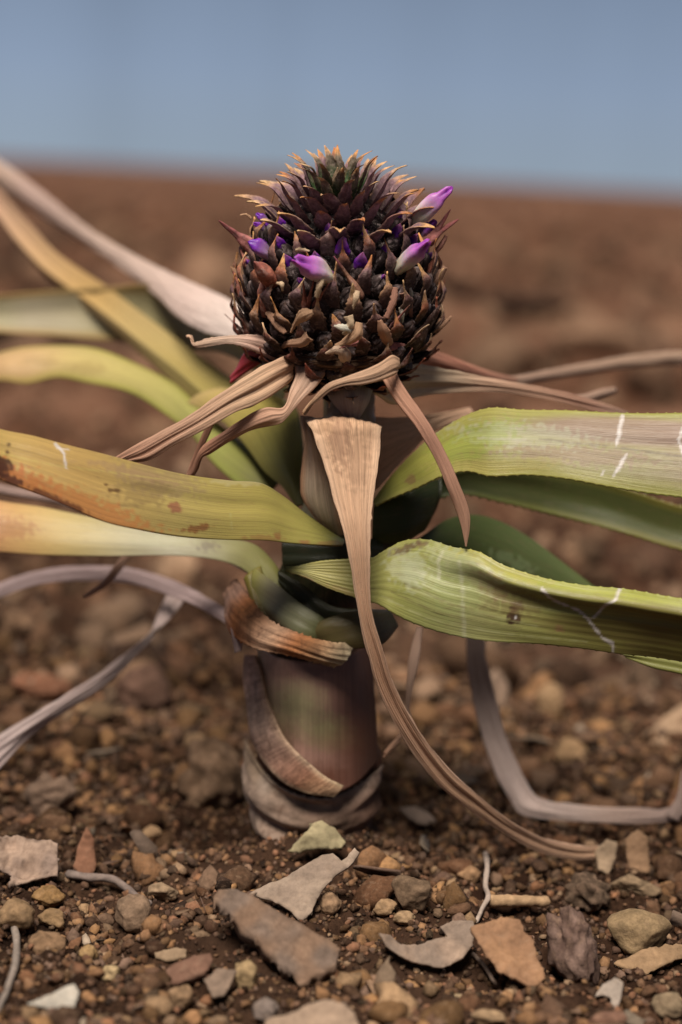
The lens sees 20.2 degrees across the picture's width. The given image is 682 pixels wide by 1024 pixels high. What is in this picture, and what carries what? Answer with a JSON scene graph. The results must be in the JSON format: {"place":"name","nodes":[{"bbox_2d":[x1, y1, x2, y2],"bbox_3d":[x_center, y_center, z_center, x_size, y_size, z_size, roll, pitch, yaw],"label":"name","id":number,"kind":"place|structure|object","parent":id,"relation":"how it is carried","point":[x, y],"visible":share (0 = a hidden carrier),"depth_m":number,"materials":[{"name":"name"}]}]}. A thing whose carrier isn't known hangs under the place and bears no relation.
{"place":"outdoors","nodes":[
{"label":"outdoors","id":0,"kind":"place"},
{"bbox_2d":[0,157,681,1023],"bbox_3d":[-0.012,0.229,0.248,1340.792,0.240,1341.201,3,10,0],"label":"ground","id":1,"kind":"structure","parent":0,"point":[78,403],"depth_m":1.91,"materials":[{"name":"brown soil"}]},
{"bbox_2d":[0,926,20,1010],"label":"grey twig","id":2,"kind":"object","parent":1,"relation":"on","point":[15,961],"visible":1,"depth_m":0.65,"materials":[{"name":"grey wood"}]},
{"bbox_2d":[0,898,35,931],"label":"pebble","id":3,"kind":"object","parent":1,"relation":"on","point":[19,913],"visible":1,"depth_m":0.69,"materials":[{"name":"stone"}]},
{"bbox_2d":[0,835,60,889],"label":"dead leaf piece","id":4,"kind":"object","parent":1,"relation":"on","point":[23,860],"visible":1,"depth_m":0.74,"materials":[{"name":"beige plant"}]},
{"bbox_2d":[10,672,72,702],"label":"soil clod","id":5,"kind":"object","parent":1,"relation":"on","point":[43,687],"visible":0.95,"depth_m":0.96,"materials":[{"name":"soil"}]},
{"bbox_2d":[28,930,65,954],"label":"pebble","id":6,"kind":"object","parent":1,"relation":"on","point":[40,940],"visible":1,"depth_m":0.67,"materials":[{"name":"stone"}]},
{"bbox_2d":[31,885,65,907],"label":"pebble","id":7,"kind":"object","parent":1,"relation":"on","point":[49,896],"visible":1,"depth_m":0.72,"materials":[{"name":"stone"}]},
{"bbox_2d":[23,772,77,816],"bbox_3d":[-0.125,0.122,0.820,0.024,0.021,0.017,3,10,0],"label":"soil clod","id":8,"kind":"object","parent":1,"relation":"on","point":[45,791],"visible":0.84,"depth_m":0.81,"materials":[{"name":"soil"}]},
{"bbox_2d":[37,908,64,929],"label":"pebble","id":9,"kind":"object","parent":1,"relation":"on","point":[48,917],"visible":1,"depth_m":0.69,"materials":[{"name":"stone"}]},
{"bbox_2d":[27,984,78,1009],"bbox_3d":[-0.093,0.158,0.618,0.016,0.008,0.010,3,10,0],"label":"pale flake","id":10,"kind":"object","parent":1,"relation":"on","point":[68,995],"visible":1,"depth_m":0.62,"materials":[{"name":"beige stone"}]},
{"bbox_2d":[72,827,95,872],"bbox_3d":[-0.101,0.134,0.754,0.010,0.018,0.010,3,10,0],"label":"bark chip","id":11,"kind":"object","parent":1,"relation":"on","point":[85,861],"visible":1,"depth_m":0.75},
{"bbox_2d":[79,944,97,958],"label":"pebble","id":12,"kind":"object","parent":1,"relation":"on","point":[90,950],"visible":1,"depth_m":0.67,"materials":[{"name":"stone"}]},
{"bbox_2d":[65,870,152,905],"bbox_3d":[-0.085,0.144,0.734,0.051,0.009,0.016,13,14,43],"label":"grey twig","id":13,"kind":"object","parent":1,"relation":"on","point":[107,878],"visible":0.91,"depth_m":0.74,"materials":[{"name":"grey wood"}]},
{"bbox_2d":[102,965,119,983],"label":"pebble","id":14,"kind":"object","parent":1,"relation":"on","point":[111,971],"visible":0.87,"depth_m":0.66,"materials":[{"name":"stone"}]},
{"bbox_2d":[114,894,150,933],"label":"pebble","id":15,"kind":"object","parent":1,"relation":"on","point":[132,912],"visible":0.97,"depth_m":0.69,"materials":[{"name":"stone"}]},
{"bbox_2d":[113,664,172,714],"bbox_3d":[-0.101,0.092,0.972,0.030,0.030,0.022,8,11,24],"label":"soil clod","id":16,"kind":"object","parent":1,"relation":"on","point":[145,688],"visible":0.9,"depth_m":0.96,"materials":[{"name":"soil"}]},
{"bbox_2d":[147,882,178,900],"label":"pebble","id":17,"kind":"object","parent":1,"relation":"on","point":[160,891],"visible":1,"depth_m":0.73,"materials":[{"name":"stone"}]},
{"bbox_2d":[154,947,186,962],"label":"pebble","id":18,"kind":"object","parent":1,"relation":"on","point":[171,955],"visible":1,"depth_m":0.67,"materials":[{"name":"beige stone"}]},
{"bbox_2d":[159,556,198,576],"bbox_3d":[-0.108,0.038,1.276,0.026,0.022,0.030,3,10,0],"label":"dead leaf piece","id":19,"kind":"object","parent":1,"relation":"on","point":[174,562],"visible":0.41,"depth_m":1.28,"materials":[{"name":"brown plant"}]},
{"bbox_2d":[168,984,192,1010],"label":"pebble","id":20,"kind":"object","parent":1,"relation":"on","point":[182,995],"visible":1,"depth_m":0.64,"materials":[{"name":"stone"}]},
{"bbox_2d":[166,953,212,986],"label":"stone","id":21,"kind":"object","parent":1,"relation":"on","point":[193,968],"visible":1,"depth_m":0.65,"materials":[{"name":"stone"}]},
{"bbox_2d":[177,737,247,810],"bbox_3d":[-0.056,0.119,0.852,0.033,0.036,0.027,11,13,39],"label":"soil clod","id":22,"kind":"object","parent":1,"relation":"on","point":[211,776],"visible":0.94,"depth_m":0.84,"materials":[{"name":"soil"}]},
{"bbox_2d":[204,968,236,998],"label":"stone","id":23,"kind":"object","parent":1,"relation":"on","point":[218,982],"visible":1,"depth_m":0.64,"materials":[{"name":"brown stone"}]},
{"bbox_2d":[234,959,257,989],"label":"pebble","id":24,"kind":"object","parent":1,"relation":"on","point":[246,974],"visible":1,"depth_m":0.65,"materials":[{"name":"stone"}]},
{"bbox_2d":[252,997,278,1021],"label":"pebble","id":25,"kind":"object","parent":1,"relation":"on","point":[264,1008],"visible":1,"depth_m":0.63,"materials":[{"name":"stone"}]},
{"bbox_2d":[213,889,340,989],"bbox_3d":[-0.024,0.148,0.660,0.048,0.028,0.021,7,11,23],"label":"rock","id":26,"kind":"object","parent":1,"relation":"on","point":[301,954],"visible":1,"depth_m":0.66,"materials":[{"name":"grey stone"}]},
{"bbox_2d":[249,848,358,920],"bbox_3d":[-0.012,0.137,0.699,0.041,0.022,0.017,-1,11,-20],"label":"dead leaf piece","id":27,"kind":"object","parent":1,"relation":"on","point":[296,893],"visible":1,"depth_m":0.70,"materials":[{"name":"grey plant"}]},
{"bbox_2d":[265,999,357,1023],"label":"flat stone","id":28,"kind":"object","parent":1,"relation":"on","point":[325,1011],"visible":1,"depth_m":0.61,"materials":[{"name":"beige stone"}]},
{"bbox_2d":[287,820,345,853],"bbox_3d":[-0.010,0.128,0.749,0.023,0.013,0.006,3,10,0],"label":"pale flake","id":29,"kind":"object","parent":1,"relation":"on","point":[321,834],"visible":1,"depth_m":0.75,"materials":[{"name":"beige stone"}]},
{"bbox_2d":[0,145,681,859],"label":"pineapple plant","id":30,"kind":"object","parent":1,"relation":"on","point":[338,293],"visible":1,"depth_m":0.73,"materials":[{"name":"green plant"}]},
{"bbox_2d":[0,632,681,1023],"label":"pebbles","id":31,"kind":"object","parent":1,"relation":"on","point":[394,1002],"visible":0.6,"depth_m":0.83,"materials":[{"name":"stone"}]},
{"bbox_2d":[0,188,681,408],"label":"soil clods","id":32,"kind":"object","parent":1,"relation":"on","point":[588,333],"visible":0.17,"depth_m":3.56,"materials":[{"name":"soil"}]},
{"bbox_2d":[0,573,681,1023],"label":"leaf litter","id":33,"kind":"object","parent":1,"relation":"on","point":[384,973],"visible":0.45,"depth_m":0.88,"materials":[{"name":"brown plant"}]},
{"bbox_2d":[0,343,681,706],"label":"soil clods","id":34,"kind":"object","parent":1,"relation":"on","point":[121,621],"visible":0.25,"depth_m":1.14,"materials":[{"name":"soil"}]},
{"bbox_2d":[373,898,396,916],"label":"pebble","id":35,"kind":"object","parent":1,"relation":"on","point":[384,907],"visible":1,"depth_m":0.71,"materials":[{"name":"stone"}]},
{"bbox_2d":[393,910,415,924],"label":"pebble","id":36,"kind":"object","parent":1,"relation":"on","point":[403,917],"visible":1,"depth_m":0.70,"materials":[{"name":"stone"}]},
{"bbox_2d":[391,875,430,911],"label":"pebble","id":37,"kind":"object","parent":1,"relation":"on","point":[412,893],"visible":1,"depth_m":0.71,"materials":[{"name":"stone"}]},
{"bbox_2d":[399,805,435,825],"bbox_3d":[0.033,0.133,0.836,0.016,0.006,0.010,3,10,0],"label":"pale flake","id":38,"kind":"object","parent":1,"relation":"on","point":[416,815],"visible":1,"depth_m":0.83,"materials":[{"name":"stone"}]},
{"bbox_2d":[378,920,473,969],"bbox_3d":[0.031,0.153,0.677,0.036,0.014,0.013,0,10,-15],"label":"dead leaf piece","id":39,"kind":"object","parent":1,"relation":"on","point":[454,945],"visible":1,"depth_m":0.68,"materials":[{"name":"grey plant"}]},
{"bbox_2d":[457,865,480,884],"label":"pebble","id":40,"kind":"object","parent":1,"relation":"on","point":[470,874],"visible":1,"depth_m":0.76,"materials":[{"name":"stone"}]},
{"bbox_2d":[476,851,490,922],"bbox_3d":[0.055,0.144,0.747,0.009,0.008,0.072,3,10,0],"label":"root thread","id":41,"kind":"object","parent":1,"relation":"on","point":[485,883],"visible":1,"depth_m":0.74},
{"bbox_2d":[471,952,497,987],"bbox_3d":[0.051,0.162,0.674,0.009,0.005,0.020,3,10,0],"label":"dark twig","id":42,"kind":"object","parent":1,"relation":"on","point":[482,963],"visible":1,"depth_m":0.67,"materials":[{"name":"grey wood"}]},
{"bbox_2d":[471,1009,506,1023],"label":"pebble","id":43,"kind":"object","parent":1,"relation":"on","point":[483,1016],"visible":1,"depth_m":0.63,"materials":[{"name":"stone"}]},
{"bbox_2d":[490,668,508,711],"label":"soil clod","id":44,"kind":"object","parent":1,"relation":"on","point":[500,685],"visible":0.5,"depth_m":1.00,"materials":[{"name":"soil"}]},
{"bbox_2d":[470,916,544,986],"bbox_3d":[0.059,0.153,0.664,0.021,0.018,0.024,-1,11,-20],"label":"leaf fragment","id":45,"kind":"object","parent":1,"relation":"on","point":[506,945],"visible":1,"depth_m":0.67,"materials":[{"name":"brown plant"}]},
{"bbox_2d":[488,894,549,907],"bbox_3d":[0.069,0.150,0.736,0.026,0.007,0.007,0,11,-19],"label":"short stick","id":46,"kind":"object","parent":1,"relation":"on","point":[505,900],"visible":1,"depth_m":0.73,"materials":[{"name":"beige wood"}]},
{"bbox_2d":[484,291,574,318],"bbox_3d":[0.317,-0.349,3.223,0.154,0.049,0.079,3,10,0],"label":"soil clod","id":47,"kind":"object","parent":1,"relation":"on","point":[521,304],"visible":0.98,"depth_m":3.20,"materials":[{"name":"soil"}]},
{"bbox_2d":[535,682,562,713],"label":"pebble","id":48,"kind":"object","parent":1,"relation":"on","point":[549,694],"visible":1,"depth_m":0.99,"materials":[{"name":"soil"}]},
{"bbox_2d":[555,737,587,763],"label":"pebble","id":49,"kind":"object","parent":1,"relation":"on","point":[568,749],"visible":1,"depth_m":0.92,"materials":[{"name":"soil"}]},
{"bbox_2d":[546,905,599,985],"bbox_3d":[0.083,0.156,0.681,0.021,0.032,0.018,3,10,0],"label":"rough rock","id":50,"kind":"object","parent":1,"relation":"on","point":[572,948],"visible":0.92,"depth_m":0.68,"materials":[{"name":"stone"}]},
{"bbox_2d":[564,871,611,911],"bbox_3d":[0.098,0.151,0.756,0.018,0.015,0.013,8,11,27],"label":"dark rock","id":51,"kind":"object","parent":1,"relation":"on","point":[587,891],"visible":1,"depth_m":0.75,"materials":[{"name":"stone"}]},
{"bbox_2d":[594,839,616,874],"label":"stone","id":52,"kind":"object","parent":1,"relation":"on","point":[605,853],"visible":1,"depth_m":0.78,"materials":[{"name":"beige stone"}]},
{"bbox_2d":[588,1011,627,1023],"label":"pebble","id":53,"kind":"object","parent":1,"relation":"on","point":[606,1017],"visible":1,"depth_m":0.63,"materials":[{"name":"stone"}]},
{"bbox_2d":[594,977,622,1008],"bbox_3d":[0.091,0.164,0.648,0.010,0.009,0.009,3,10,0],"label":"pale flake","id":54,"kind":"object","parent":1,"relation":"on","point":[612,989],"visible":1,"depth_m":0.65,"materials":[{"name":"beige stone"}]},
{"bbox_2d":[610,874,661,896],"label":"flat stone","id":55,"kind":"object","parent":1,"relation":"on","point":[627,883],"visible":1,"depth_m":0.76,"materials":[{"name":"beige stone"}]},
{"bbox_2d":[624,829,649,875],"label":"stone","id":56,"kind":"object","parent":1,"relation":"on","point":[636,852],"visible":1,"depth_m":0.79,"materials":[{"name":"brown stone"}]},
{"bbox_2d":[607,908,671,954],"bbox_3d":[0.111,0.157,0.708,0.025,0.018,0.017,3,10,0],"label":"flat stone","id":57,"kind":"object","parent":1,"relation":"on","point":[632,931],"visible":1,"depth_m":0.70,"materials":[{"name":"beige stone"}]},
{"bbox_2d":[614,943,681,975],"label":"leaf fragment","id":58,"kind":"object","parent":1,"relation":"on","point":[650,960],"visible":1,"depth_m":0.70,"materials":[{"name":"beige plant"}]},
{"bbox_2d":[649,705,681,744],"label":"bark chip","id":59,"kind":"object","parent":1,"relation":"on","point":[668,723],"visible":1,"depth_m":0.96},
{"bbox_2d":[651,992,681,1018],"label":"pebble","id":60,"kind":"object","parent":1,"relation":"on","point":[667,1005],"visible":1,"depth_m":0.65,"materials":[{"name":"stone"}]},
{"bbox_2d":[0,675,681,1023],"bbox_3d":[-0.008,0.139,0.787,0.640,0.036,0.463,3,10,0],"label":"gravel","id":61,"kind":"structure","parent":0,"point":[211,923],"depth_m":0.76,"materials":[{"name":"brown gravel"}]},
{"bbox_2d":[318,891,341,915],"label":"pebble","id":62,"kind":"object","parent":61,"relation":"on","point":[330,903],"visible":1,"depth_m":0.70,"materials":[{"name":"stone"}]},
{"bbox_2d":[0,0,681,192],"label":"sky","id":63,"kind":"structure","parent":0,"point":[566,93],"materials":[{"name":"blue"}]}
]}

